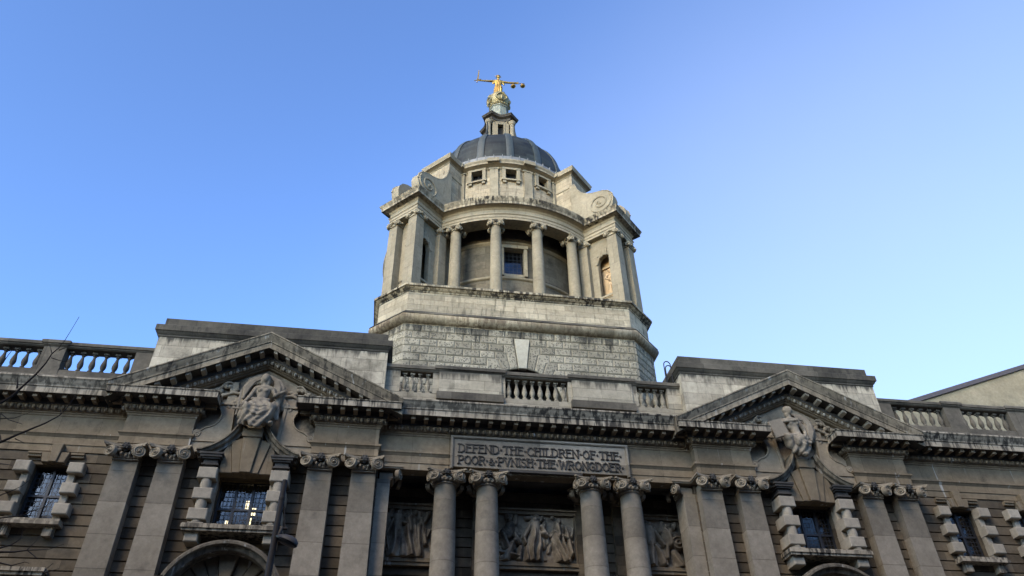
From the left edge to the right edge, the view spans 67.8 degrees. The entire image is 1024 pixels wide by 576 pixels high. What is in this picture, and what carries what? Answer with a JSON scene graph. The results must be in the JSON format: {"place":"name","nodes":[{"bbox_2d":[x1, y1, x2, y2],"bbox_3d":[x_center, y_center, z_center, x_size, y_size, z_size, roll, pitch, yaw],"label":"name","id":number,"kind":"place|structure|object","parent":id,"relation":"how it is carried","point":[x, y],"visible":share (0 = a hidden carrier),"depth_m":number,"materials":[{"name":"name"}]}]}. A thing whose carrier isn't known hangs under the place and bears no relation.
{"place":"outdoors","nodes":[
{"label":"outdoors","id":0,"kind":"place"},
{"bbox_2d":[0,0,1023,399],"label":"sky","id":1,"kind":"structure","parent":0,"point":[821,183],"materials":[{"name":"blue"}]},
{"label":"road","id":2,"kind":"structure","parent":0,"visible":0},
{"bbox_2d":[0,319,77,575],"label":"bare tree","id":3,"kind":"object","parent":2,"relation":"on","point":[13,394],"visible":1,"depth_m":10.19,"materials":[{"name":"brown plant"}]},
{"bbox_2d":[264,479,297,575],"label":"street lamp","id":4,"kind":"object","parent":2,"relation":"on","point":[287,540],"visible":1,"depth_m":16.61,"materials":[{"name":"black metal"}]},
{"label":"pavement","id":5,"kind":"structure","parent":0,"visible":0},
{"bbox_2d":[0,318,1023,575],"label":"courthouse","id":6,"kind":"structure","parent":5,"relation":"on","point":[184,446],"depth_m":33.07,"materials":[{"name":"stone"}]},
{"bbox_2d":[0,566,47,575],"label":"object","id":7,"kind":"structure","parent":6,"relation":"in","point":[4,570],"depth_m":27.36,"materials":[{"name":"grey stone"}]},
{"bbox_2d":[0,443,87,538],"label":"window","id":8,"kind":"structure","parent":6,"relation":"in","point":[47,484],"depth_m":29.65,"materials":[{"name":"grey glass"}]},
{"bbox_2d":[180,424,299,550],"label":"window","id":9,"kind":"structure","parent":6,"relation":"in","point":[243,511],"depth_m":30.66,"materials":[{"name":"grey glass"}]},
{"bbox_2d":[368,91,658,406],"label":"domed tower","id":10,"kind":"structure","parent":6,"relation":"on","point":[507,248],"depth_m":46.96,"materials":[{"name":"stone"}]},
{"bbox_2d":[467,167,486,187],"bbox_3d":[-2.411,-7.654,53.509,1.400,1.500,0.550,-10,-40,11],"label":"attic window","id":11,"kind":"structure","parent":10,"relation":"in","point":[478,172],"depth_m":53.49,"materials":[{"name":"stone"}]},
{"bbox_2d":[474,71,524,92],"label":"gilded statue","id":12,"kind":"object","parent":10,"relation":"on","point":[497,82],"visible":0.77,"depth_m":69.08,"materials":[{"name":"gold metal"}]},
{"bbox_2d":[501,167,521,184],"bbox_3d":[-0.076,-7.766,53.427,1.400,1.500,0.550,5,-39,-7],"label":"attic window","id":13,"kind":"structure","parent":10,"relation":"in","point":[505,170],"depth_m":53.40,"materials":[{"name":"stone"}]},
{"bbox_2d":[501,244,527,277],"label":"window","id":14,"kind":"structure","parent":10,"relation":"in","point":[507,248],"depth_m":48.31,"materials":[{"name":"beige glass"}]},
{"bbox_2d":[534,173,551,195],"bbox_3d":[2.112,-7.276,54.095,1.400,1.500,0.550,21,-44,-25],"label":"attic window","id":15,"kind":"structure","parent":10,"relation":"in","point":[538,178],"depth_m":54.04,"materials":[{"name":"stone"}]},
{"bbox_2d":[605,269,612,292],"bbox_3d":[6.146,-0.353,47.105,0.880,2.355,0.457,15,-41,-19],"label":"niche statue","id":16,"kind":"object","parent":10,"relation":"on","point":[608,277],"visible":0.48,"depth_m":46.99,"materials":[{"name":"stone"}]},
{"bbox_2d":[663,361,673,382],"bbox_3d":[7.805,4.376,37.783,0.394,1.544,0.602,-11,-40,13],"label":"roof ladder","id":17,"kind":"object","parent":6,"relation":"attached to","point":[665,372],"visible":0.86,"depth_m":37.88,"materials":[{"name":"black metal"}]},
{"bbox_2d":[764,453,873,571],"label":"window","id":18,"kind":"structure","parent":6,"relation":"in","point":[806,538],"depth_m":33.68,"materials":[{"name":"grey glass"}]},
{"bbox_2d":[933,491,1010,574],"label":"window","id":19,"kind":"structure","parent":6,"relation":"in","point":[963,544],"depth_m":34.55,"materials":[{"name":"stone"}]},
{"bbox_2d":[1002,494,1023,556],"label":"window","id":20,"kind":"structure","parent":6,"relation":"in","point":[1017,532],"depth_m":35.18,"materials":[{"name":"stone"}]},
{"bbox_3d":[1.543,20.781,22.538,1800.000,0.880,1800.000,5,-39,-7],"label":"ground","id":21,"kind":"structure","parent":0,"visible":0},
{"bbox_2d":[896,364,1023,430],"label":"neighbouring building","id":22,"kind":"structure","parent":21,"relation":"on","point":[1003,388],"depth_m":52.37,"materials":[{"name":"beige stone"}]}
]}

